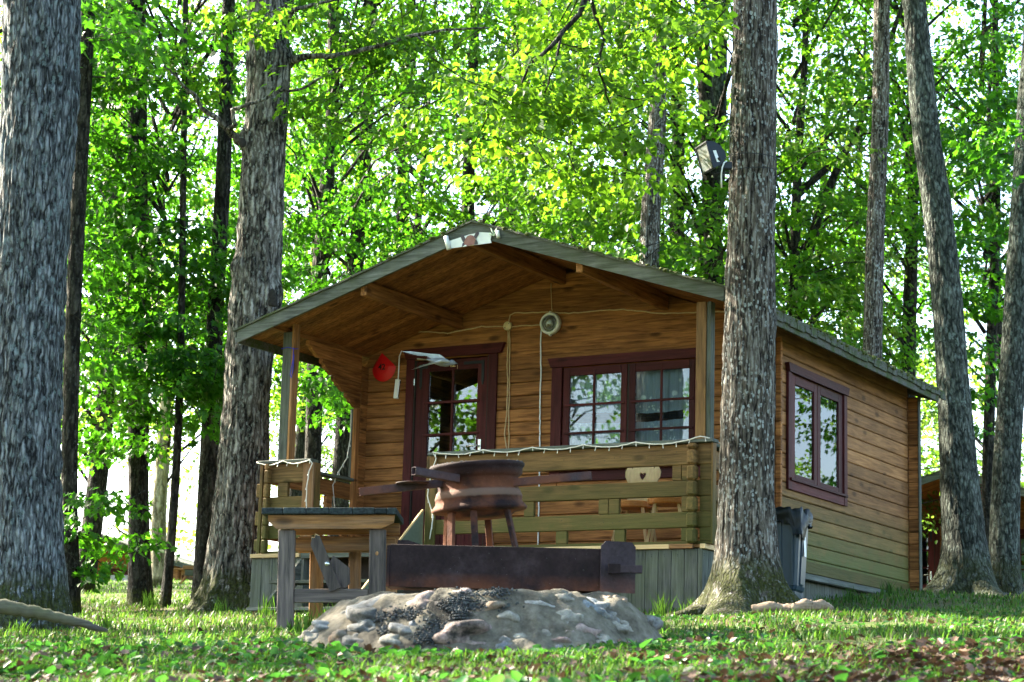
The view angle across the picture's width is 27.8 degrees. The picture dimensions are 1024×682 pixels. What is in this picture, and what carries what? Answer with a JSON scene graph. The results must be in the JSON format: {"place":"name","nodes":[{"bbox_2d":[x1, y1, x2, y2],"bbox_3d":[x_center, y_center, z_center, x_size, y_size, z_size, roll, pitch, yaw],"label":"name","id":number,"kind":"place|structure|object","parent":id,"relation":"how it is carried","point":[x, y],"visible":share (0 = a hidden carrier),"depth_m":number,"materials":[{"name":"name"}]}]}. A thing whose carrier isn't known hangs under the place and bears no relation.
{"place":"outdoors","nodes":[
{"label":"outdoors","id":0,"kind":"place"},
{"bbox_2d":[401,351,458,368],"bbox_3d":[-0.767,0.202,19.653,0.496,0.251,0.430,5,-11,-16],"label":"bird","id":1,"kind":"object","parent":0,"point":[438,359],"visible":1,"depth_m":19.59},
{"bbox_2d":[0,579,1023,681],"bbox_3d":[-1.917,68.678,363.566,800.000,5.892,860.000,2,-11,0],"label":"ground","id":2,"kind":"structure","parent":0,"point":[827,640],"depth_m":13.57,"materials":[{"name":"green plant"}]},
{"bbox_2d":[6,620,32,634],"bbox_3d":[-3.502,2.021,14.657,0.170,0.129,0.186,11,-14,-40],"label":"grass tuft","id":3,"kind":"object","parent":2,"relation":"on","point":[21,627],"visible":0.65,"depth_m":14.66,"materials":[{"name":"green plant"}]},
{"bbox_2d":[0,0,81,633],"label":"oak tree","id":4,"kind":"object","parent":2,"relation":"on","point":[40,75],"visible":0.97,"depth_m":16.13,"materials":[{"name":"grey plant"}]},
{"bbox_2d":[40,655,62,662],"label":"weed plant","id":5,"kind":"object","parent":2,"relation":"on","point":[47,657],"visible":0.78,"depth_m":9.85,"materials":[{"name":"green plant"}]},
{"bbox_2d":[0,599,107,632],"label":"exposed root","id":6,"kind":"object","parent":2,"relation":"on","point":[12,608],"visible":1,"depth_m":11.87,"materials":[{"name":"brown wood"}]},
{"bbox_2d":[0,0,159,386],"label":"forest tree","id":7,"kind":"object","parent":2,"relation":"on","point":[99,200],"depth_m":39.56,"materials":[{"name":"green plant"}]},
{"bbox_2d":[0,0,187,435],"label":"forest tree","id":8,"kind":"object","parent":2,"relation":"on","point":[91,174],"visible":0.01,"depth_m":46.41,"materials":[{"name":"green plant"}]},
{"bbox_2d":[91,610,118,628],"bbox_3d":[-3.128,2.138,15.880,0.213,0.164,0.206,-6,-13,34],"label":"grass tuft","id":9,"kind":"object","parent":2,"relation":"on","point":[106,622],"visible":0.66,"depth_m":15.86,"materials":[{"name":"green plant"}]},
{"bbox_2d":[97,667,123,677],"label":"weed plant","id":10,"kind":"object","parent":2,"relation":"on","point":[105,671],"visible":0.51,"depth_m":9.04,"materials":[{"name":"green plant"}]},
{"bbox_2d":[0,1,227,478],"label":"forest tree","id":11,"kind":"object","parent":2,"relation":"on","point":[83,421],"visible":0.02,"depth_m":44.18,"materials":[{"name":"green plant"}]},
{"bbox_2d":[60,61,176,477],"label":"forest tree","id":12,"kind":"object","parent":2,"relation":"on","point":[150,463],"visible":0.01,"depth_m":52.82,"materials":[{"name":"green plant"}]},
{"bbox_2d":[61,0,180,613],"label":"tree","id":13,"kind":"object","parent":2,"relation":"on","point":[72,503],"visible":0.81,"depth_m":20.80,"materials":[{"name":"green plant"}]},
{"bbox_2d":[0,0,245,391],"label":"forest tree","id":14,"kind":"object","parent":2,"relation":"on","point":[127,26],"visible":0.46,"depth_m":22.46,"materials":[{"name":"green plant"}]},
{"bbox_2d":[79,534,193,580],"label":"log cabin","id":15,"kind":"object","parent":2,"relation":"on","point":[179,574],"visible":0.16,"depth_m":61.68,"materials":[{"name":"brown wood"}]},
{"bbox_2d":[103,569,127,580],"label":"window","id":16,"kind":"structure","parent":15,"relation":"in","point":[112,570],"depth_m":61.68,"materials":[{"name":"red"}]},
{"bbox_2d":[142,591,159,607],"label":"grass tuft","id":17,"kind":"object","parent":2,"relation":"on","point":[152,601],"visible":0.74,"depth_m":22.62,"materials":[{"name":"green plant"}]},
{"bbox_2d":[159,0,187,607],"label":"tree","id":18,"kind":"object","parent":2,"relation":"on","point":[166,589],"visible":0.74,"depth_m":22.66,"materials":[{"name":"brown plant"}]},
{"bbox_2d":[0,0,354,605],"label":"tree","id":19,"kind":"object","parent":2,"relation":"on","point":[139,316],"visible":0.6,"depth_m":23.19,"materials":[{"name":"green plant"}]},
{"bbox_2d":[0,0,360,593],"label":"forest tree","id":20,"kind":"object","parent":2,"relation":"on","point":[99,478],"visible":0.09,"depth_m":31.67,"materials":[{"name":"green plant"}]},
{"bbox_2d":[174,565,193,583],"bbox_3d":[-6.559,4.556,39.818,1.350,0.469,0.200,2,-11,0],"label":"trestle","id":21,"kind":"object","parent":2,"relation":"on","point":[188,570],"visible":0.41,"depth_m":39.76,"materials":[{"name":"brown wood"}]},
{"bbox_2d":[0,0,393,587],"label":"tree","id":22,"kind":"object","parent":2,"relation":"on","point":[162,478],"visible":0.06,"depth_m":36.08,"materials":[{"name":"green plant"}]},
{"bbox_2d":[211,596,233,613],"bbox_3d":[-2.804,2.553,20.063,0.234,0.218,0.176,5,-11,-17],"label":"grass tuft","id":23,"kind":"object","parent":2,"relation":"on","point":[219,608],"visible":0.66,"depth_m":20.04,"materials":[{"name":"green plant"}]},
{"bbox_2d":[242,660,264,669],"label":"weed plant","id":24,"kind":"object","parent":2,"relation":"on","point":[259,662],"visible":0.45,"depth_m":9.47,"materials":[{"name":"green plant"}]},
{"bbox_2d":[257,595,276,615],"bbox_3d":[-2.127,2.303,18.097,0.181,0.210,0.231,7,-12,-25],"label":"grass tuft","id":25,"kind":"object","parent":2,"relation":"on","point":[265,610],"visible":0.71,"depth_m":18.08,"materials":[{"name":"green plant"}]},
{"bbox_2d":[135,0,440,600],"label":"tree","id":26,"kind":"object","parent":2,"relation":"on","point":[337,402],"visible":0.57,"depth_m":24.76,"materials":[{"name":"green plant"}]},
{"bbox_2d":[162,0,436,495],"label":"forest tree","id":27,"kind":"object","parent":2,"relation":"on","point":[299,445],"depth_m":46.26,"materials":[{"name":"green plant"}]},
{"bbox_2d":[286,616,312,631],"bbox_3d":[-1.505,2.004,14.675,0.202,0.150,0.140,2,-11,0],"label":"grass tuft","id":28,"kind":"object","parent":2,"relation":"on","point":[298,626],"visible":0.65,"depth_m":14.67,"materials":[{"name":"green plant"}]},
{"bbox_2d":[162,63,441,506],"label":"forest tree","id":29,"kind":"object","parent":2,"relation":"on","point":[326,452],"visible":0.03,"depth_m":51.17,"materials":[{"name":"green plant"}]},
{"bbox_2d":[296,605,323,629],"bbox_3d":[-1.492,2.034,15.190,0.208,0.219,0.216,-4,-12,29],"label":"grass tuft","id":30,"kind":"object","parent":2,"relation":"on","point":[308,622],"visible":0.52,"depth_m":15.15,"materials":[{"name":"green plant"}]},
{"bbox_2d":[91,0,552,506],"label":"tree","id":31,"kind":"object","parent":2,"relation":"on","point":[313,436],"visible":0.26,"depth_m":27.53,"materials":[{"name":"green plant"}]},
{"bbox_2d":[314,601,335,616],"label":"grass tuft","id":32,"kind":"object","parent":2,"relation":"on","point":[328,607],"visible":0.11,"depth_m":15.07,"materials":[{"name":"green plant"}]},
{"bbox_2d":[101,0,551,613],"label":"oak tree","id":33,"kind":"object","parent":2,"relation":"on","point":[273,58],"visible":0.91,"depth_m":21.34,"materials":[{"name":"green plant"}]},
{"bbox_2d":[261,507,403,628],"bbox_3d":[-1.406,1.847,16.260,1.045,0.994,0.813,0,-11,1],"label":"work table","id":34,"kind":"object","parent":2,"relation":"on","point":[377,525],"visible":0.84,"depth_m":15.97,"materials":[{"name":"brown wood"}]},
{"bbox_2d":[109,0,577,535],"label":"tree","id":35,"kind":"object","parent":2,"relation":"on","point":[341,450],"visible":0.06,"depth_m":31.47,"materials":[{"name":"green plant"}]},
{"bbox_2d":[379,649,409,655],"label":"weed plant","id":36,"kind":"object","parent":2,"relation":"on","point":[394,652],"visible":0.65,"depth_m":10.47,"materials":[{"name":"green plant"}]},
{"bbox_2d":[157,0,633,434],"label":"forest tree","id":37,"kind":"object","parent":2,"relation":"on","point":[275,396],"visible":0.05,"depth_m":35.27,"materials":[{"name":"green plant"}]},
{"bbox_2d":[273,0,589,439],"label":"tree","id":38,"kind":"object","parent":2,"relation":"on","point":[416,214],"visible":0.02,"depth_m":41.38,"materials":[{"name":"green plant"}]},
{"bbox_2d":[283,0,684,266],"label":"tree","id":39,"kind":"object","parent":2,"relation":"on","point":[469,196],"visible":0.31,"depth_m":29.30,"materials":[{"name":"green plant"}]},
{"bbox_2d":[298,587,688,655],"bbox_3d":[-0.163,1.723,12.091,2.700,0.560,2.700,2,-11,0],"label":"fire pit","id":40,"kind":"object","parent":2,"relation":"on","point":[555,618],"visible":0.63,"depth_m":11.37,"materials":[{"name":"grey stone"}]},
{"bbox_2d":[367,586,524,646],"bbox_3d":[-0.379,1.653,12.108,0.888,0.354,1.971,2,-11,0],"label":"charcoal","id":41,"kind":"object","parent":40,"relation":"on","point":[452,605],"visible":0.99,"depth_m":11.32,"materials":[{"name":"black"}]},
{"bbox_2d":[359,459,591,546],"bbox_3d":[-0.262,1.169,12.772,1.401,0.884,0.646,4,-11,-13],"label":"wheel rim brazier","id":42,"kind":"object","parent":40,"relation":"on","point":[473,492],"visible":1,"depth_m":12.64,"materials":[{"name":"metal"}]},
{"bbox_2d":[386,540,641,593],"bbox_3d":[0.018,1.328,12.230,1.500,0.306,0.386,1,-11,3],"label":"iron trough","id":43,"kind":"object","parent":40,"relation":"on","point":[611,566],"visible":0.94,"depth_m":12.11,"materials":[{"name":"black metal"}]},
{"bbox_2d":[390,26,610,252],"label":"forest tree","id":44,"kind":"object","parent":2,"relation":"on","point":[446,181],"visible":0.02,"depth_m":53.19,"materials":[{"name":"green plant"}]},
{"bbox_2d":[0,608,1023,681],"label":"fallen leaves","id":45,"kind":"object","parent":2,"relation":"on","point":[990,667],"visible":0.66,"depth_m":9.21,"materials":[{"name":"brown plant"}]},
{"bbox_2d":[0,607,1023,681],"bbox_3d":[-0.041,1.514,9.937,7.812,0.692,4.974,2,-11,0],"label":"weeds","id":46,"kind":"object","parent":2,"relation":"on","point":[323,668],"visible":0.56,"depth_m":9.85,"materials":[{"name":"green plant"}]},
{"bbox_2d":[3,629,1023,680],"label":"twigs","id":47,"kind":"object","parent":2,"relation":"on","point":[598,665],"visible":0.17,"depth_m":9.56,"materials":[{"name":"brown wood"}]},
{"bbox_2d":[312,0,726,262],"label":"tree","id":48,"kind":"object","parent":2,"relation":"on","point":[507,207],"visible":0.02,"depth_m":37.01,"materials":[{"name":"green plant"}]},
{"bbox_2d":[425,0,701,249],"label":"forest tree","id":49,"kind":"object","parent":2,"relation":"on","point":[555,147],"visible":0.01,"depth_m":47.22,"materials":[{"name":"green plant"}]},
{"bbox_2d":[107,266,1023,557],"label":"woodland","id":50,"kind":"object","parent":2,"relation":"on","point":[273,454],"depth_m":73.00,"materials":[{"name":"green plant"}]},
{"bbox_2d":[233,219,945,613],"bbox_3d":[0.813,1.279,20.865,5.270,3.970,6.657,-5,-12,29],"label":"log cabin","id":51,"kind":"object","parent":2,"relation":"on","point":[847,445],"visible":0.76,"depth_m":20.20,"materials":[{"name":"brown wood"}]},
{"bbox_2d":[256,459,312,507],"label":"string lights","id":52,"kind":"object","parent":51,"relation":"attached to","point":[309,460],"visible":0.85,"depth_m":19.70},
{"bbox_2d":[281,347,297,377],"bbox_3d":[-2.180,0.217,20.221,0.169,0.316,0.074,-5,-12,29],"label":"cord","id":53,"kind":"object","parent":51,"relation":"attached to","point":[292,360],"visible":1,"depth_m":20.16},
{"bbox_2d":[333,410,351,506],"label":"string lights","id":54,"kind":"object","parent":51,"relation":"hanging from","point":[345,459],"visible":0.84,"depth_m":21.14},
{"bbox_2d":[372,353,395,381],"bbox_3d":[-1.338,0.267,21.434,0.290,0.305,0.044,-5,-12,29],"label":"fire bucket","id":55,"kind":"object","parent":51,"relation":"hanging from","point":[384,368],"visible":1,"depth_m":21.42,"materials":[{"name":"red metal"}]},
{"bbox_2d":[393,352,401,398],"bbox_3d":[-1.171,0.345,21.246,0.073,0.504,0.046,-5,-12,29],"label":"power strip","id":56,"kind":"object","parent":51,"relation":"hanging from","point":[397,388],"visible":1,"depth_m":21.20,"materials":[{"name":"white plastic"}]},
{"bbox_2d":[411,357,487,545],"bbox_3d":[-0.643,1.214,20.854,0.847,2.095,0.104,-5,-12,29],"label":"door","id":57,"kind":"structure","parent":51,"relation":"in","point":[422,414],"depth_m":20.97,"materials":[{"name":"red paint"}]},
{"bbox_2d":[420,326,502,333],"bbox_3d":[-0.793,-0.028,21.203,1.646,0.182,0.018,-5,-12,29],"label":"cable","id":58,"kind":"object","parent":51,"relation":"attached to","point":[460,330],"visible":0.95,"depth_m":21.06,"materials":[{"name":"plastic"}]},
{"bbox_2d":[443,228,500,249],"bbox_3d":[-0.370,-0.940,18.981,0.604,0.166,0.047,-5,-12,29],"label":"bear banner","id":59,"kind":"object","parent":51,"relation":"attached to","point":[477,238],"visible":1,"depth_m":18.98,"materials":[{"name":"white fabric"}]},
{"bbox_2d":[503,321,512,330],"bbox_3d":[-0.043,-0.151,20.780,0.092,0.092,0.040,-5,-12,29],"label":"junction box","id":60,"kind":"object","parent":51,"relation":"attached to","point":[507,325],"visible":1,"depth_m":20.77,"materials":[{"name":"beige plastic"}]},
{"bbox_2d":[504,331,508,447],"bbox_3d":[-0.049,0.511,20.658,0.045,1.256,0.016,-5,-12,29],"label":"cable","id":61,"kind":"object","parent":60,"relation":"hanging from","point":[507,388],"visible":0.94,"depth_m":20.65,"materials":[{"name":"beige plastic"}]},
{"bbox_2d":[508,330,510,447],"bbox_3d":[-0.029,0.547,20.639,0.043,1.339,0.016,-5,-12,30],"label":"cable","id":62,"kind":"object","parent":60,"relation":"hanging from","point":[509,391],"visible":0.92,"depth_m":20.64,"materials":[{"name":"beige plastic"}]},
{"bbox_2d":[512,324,539,326],"bbox_3d":[0.146,-0.154,20.681,0.335,0.022,0.013,-5,-12,29],"label":"cable","id":63,"kind":"object","parent":60,"relation":"attached to","point":[527,325],"visible":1,"depth_m":20.67,"materials":[{"name":"beige plastic"}]},
{"bbox_2d":[540,311,560,335],"bbox_3d":[0.370,-0.176,20.506,0.224,0.250,0.105,-5,-12,29],"label":"wall lamp","id":64,"kind":"object","parent":51,"relation":"attached to","point":[550,323],"visible":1,"depth_m":20.50,"materials":[{"name":"white plastic"}]},
{"bbox_2d":[537,330,541,544],"bbox_3d":[0.270,1.008,20.369,0.042,2.288,0.018,-5,-12,30],"label":"cable","id":65,"kind":"object","parent":64,"relation":"hanging from","point":[539,418],"visible":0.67,"depth_m":20.43,"materials":[{"name":"white plastic"}]},
{"bbox_2d":[427,436,719,538],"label":"string lights","id":66,"kind":"object","parent":51,"relation":"attached to","point":[622,445],"visible":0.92,"depth_m":18.42},
{"bbox_2d":[508,309,724,320],"bbox_3d":[1.151,-0.241,20.114,2.744,0.286,0.016,-5,-12,29],"label":"cable","id":67,"kind":"object","parent":51,"relation":"attached to","point":[608,310],"visible":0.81,"depth_m":20.24,"materials":[{"name":"beige plastic"}]},
{"bbox_2d":[548,348,699,481],"bbox_3d":[1.134,0.731,19.972,1.755,1.230,0.199,-5,-12,29],"label":"window","id":68,"kind":"structure","parent":51,"relation":"in","point":[626,399],"depth_m":20.01,"materials":[{"name":"red paint"}]},
{"bbox_2d":[611,467,660,541],"bbox_3d":[1.122,1.496,18.668,0.374,0.845,0.433,-3,-12,21],"label":"farm chair","id":69,"kind":"object","parent":51,"relation":"on","point":[653,474],"visible":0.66,"depth_m":18.82,"materials":[{"name":"beige wood"}]},
{"bbox_2d":[646,497,681,541],"bbox_3d":[1.410,1.424,18.253,0.433,0.845,0.374,0,-11,9],"label":"stool","id":70,"kind":"object","parent":51,"relation":"on","point":[655,503],"visible":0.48,"depth_m":18.12,"materials":[{"name":"orange wood"}]},
{"bbox_2d":[785,362,849,506],"bbox_3d":[2.963,0.926,20.046,0.070,1.195,1.600,-5,-12,29],"label":"window","id":71,"kind":"structure","parent":51,"relation":"in","point":[816,427],"depth_m":20.02,"materials":[{"name":"red paint"}]},
{"bbox_2d":[471,15,728,278],"bbox_3d":[1.681,-3.597,27.804,3.845,14.380,4.362,8,-13,-30],"label":"tree","id":72,"kind":"object","parent":2,"relation":"on","point":[651,248],"visible":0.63,"depth_m":27.22,"materials":[{"name":"green plant"}]},
{"bbox_2d":[381,0,835,617],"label":"linden tree","id":73,"kind":"object","parent":2,"relation":"on","point":[745,570],"visible":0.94,"depth_m":16.60,"materials":[{"name":"green plant"}]},
{"bbox_2d":[695,141,780,187],"bbox_3d":[1.889,-1.413,16.997,0.721,0.377,0.473,11,-14,-39],"label":"floodlight","id":74,"kind":"object","parent":73,"relation":"attached to","point":[711,155],"visible":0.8,"depth_m":16.89,"materials":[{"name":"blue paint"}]},
{"bbox_2d":[440,0,836,306],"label":"tree","id":75,"kind":"object","parent":2,"relation":"on","point":[694,88],"visible":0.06,"depth_m":34.69,"materials":[{"name":"green plant"}]},
{"bbox_2d":[627,638,652,649],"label":"weed plant","id":76,"kind":"object","parent":2,"relation":"on","point":[642,645],"visible":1,"depth_m":10.87,"materials":[{"name":"green plant"}]},
{"bbox_2d":[452,0,872,327],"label":"forest tree","id":77,"kind":"object","parent":2,"relation":"on","point":[678,142],"visible":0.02,"depth_m":33.91,"materials":[{"name":"green plant"}]},
{"bbox_2d":[649,590,677,616],"bbox_3d":[1.228,2.153,16.923,0.267,0.241,0.252,2,-11,0],"label":"grass tuft","id":78,"kind":"object","parent":2,"relation":"on","point":[661,609],"visible":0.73,"depth_m":16.88,"materials":[{"name":"green plant"}]},
{"bbox_2d":[678,597,694,609],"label":"grass tuft","id":79,"kind":"object","parent":2,"relation":"on","point":[690,603],"visible":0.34,"depth_m":16.71,"materials":[{"name":"green plant"}]},
{"bbox_2d":[468,0,948,341],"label":"tree","id":80,"kind":"object","parent":2,"relation":"on","point":[718,82],"visible":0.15,"depth_m":30.09,"materials":[{"name":"green plant"}]},
{"bbox_2d":[461,0,999,352],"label":"forest tree","id":81,"kind":"object","parent":2,"relation":"on","point":[705,91],"visible":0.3,"depth_m":28.15,"materials":[{"name":"green plant"}]},
{"bbox_2d":[573,0,1011,371],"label":"tree","id":82,"kind":"object","parent":2,"relation":"on","point":[800,213],"visible":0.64,"depth_m":28.49,"materials":[{"name":"green plant"}]},
{"bbox_2d":[751,598,833,612],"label":"rocks","id":83,"kind":"object","parent":2,"relation":"on","point":[811,605],"visible":0.81,"depth_m":15.53,"materials":[{"name":"grey stone"}]},
{"bbox_2d":[775,506,812,598],"bbox_3d":[2.372,1.924,18.327,0.548,0.899,0.557,-2,-11,20],"label":"wheelie bin","id":84,"kind":"object","parent":2,"relation":"on","point":[794,525],"visible":0.47,"depth_m":18.12,"materials":[{"name":"grey plastic"}]},
{"bbox_2d":[796,659,819,664],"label":"weed plant","id":85,"kind":"object","parent":2,"relation":"on","point":[809,662],"visible":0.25,"depth_m":8.94,"materials":[{"name":"green plant"}]},
{"bbox_2d":[814,592,837,607],"bbox_3d":[2.797,2.316,18.509,0.233,0.153,0.188,2,-11,0],"label":"grass tuft","id":86,"kind":"object","parent":2,"relation":"on","point":[824,597],"visible":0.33,"depth_m":18.49,"materials":[{"name":"green plant"}]},
{"bbox_2d":[683,0,1007,543],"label":"tree","id":87,"kind":"object","parent":2,"relation":"on","point":[923,460],"visible":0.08,"depth_m":38.91,"materials":[{"name":"green plant"}]},
{"bbox_2d":[840,586,860,602],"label":"grass tuft","id":88,"kind":"object","parent":2,"relation":"on","point":[850,596],"visible":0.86,"depth_m":19.18,"materials":[{"name":"green plant"}]},
{"bbox_2d":[799,1,902,321],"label":"tree","id":89,"kind":"object","parent":2,"relation":"on","point":[832,179],"visible":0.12,"depth_m":30.17,"materials":[{"name":"brown plant"}]},
{"bbox_2d":[776,41,938,474],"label":"forest tree","id":90,"kind":"object","parent":2,"relation":"on","point":[937,444],"visible":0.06,"depth_m":48.03,"materials":[{"name":"green plant"}]},
{"bbox_2d":[695,0,1023,397],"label":"tree","id":91,"kind":"object","parent":2,"relation":"on","point":[908,295],"visible":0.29,"depth_m":31.65,"materials":[{"name":"green plant"}]},
{"bbox_2d":[863,0,889,359],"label":"tree","id":92,"kind":"object","parent":2,"relation":"on","point":[873,296],"visible":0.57,"depth_m":26.27,"materials":[{"name":"brown plant"}]},
{"bbox_2d":[871,649,884,656],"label":"weed plant","id":93,"kind":"object","parent":2,"relation":"on","point":[878,652],"visible":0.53,"depth_m":9.69,"materials":[{"name":"green plant"}]},
{"bbox_2d":[879,579,898,594],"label":"grass tuft","id":94,"kind":"object","parent":2,"relation":"on","point":[889,588],"visible":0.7,"depth_m":20.72,"materials":[{"name":"green plant"}]},
{"bbox_2d":[776,0,1023,544],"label":"tree","id":95,"kind":"object","parent":2,"relation":"on","point":[995,235],"visible":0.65,"depth_m":27.67,"materials":[{"name":"green plant"}]},
{"bbox_2d":[853,0,1023,486],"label":"forest tree","id":96,"kind":"object","parent":2,"relation":"on","point":[1000,323],"visible":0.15,"depth_m":46.85,"materials":[{"name":"green plant"}]},
{"bbox_2d":[902,0,1022,598],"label":"tree","id":97,"kind":"object","parent":2,"relation":"on","point":[964,564],"visible":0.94,"depth_m":22.88,"materials":[{"name":"grey plant"}]},
{"bbox_2d":[921,470,1023,588],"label":"log cabin","id":98,"kind":"object","parent":2,"relation":"on","point":[931,549],"visible":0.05,"depth_m":39.48,"materials":[{"name":"brown wood"}]},
{"bbox_2d":[922,527,933,588],"bbox_3d":[7.672,4.621,39.586,0.847,2.095,0.104,-4,-12,28],"label":"door","id":99,"kind":"structure","parent":98,"relation":"in","point":[930,550],"depth_m":39.53,"materials":[{"name":"red paint"}]},
{"bbox_2d":[1020,529,1023,582],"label":"window","id":100,"kind":"structure","parent":98,"relation":"in","point":[1021,530],"depth_m":38.75,"materials":[{"name":"red paint"}]},
{"bbox_2d":[926,0,1023,594],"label":"tree","id":101,"kind":"object","parent":2,"relation":"on","point":[1004,538],"visible":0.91,"depth_m":24.19,"materials":[{"name":"grey plant"}]},
{"bbox_2d":[0,0,1023,560],"label":"sky","id":102,"kind":"structure","parent":0,"point":[116,480],"materials":[{"name":"white"}]}
]}

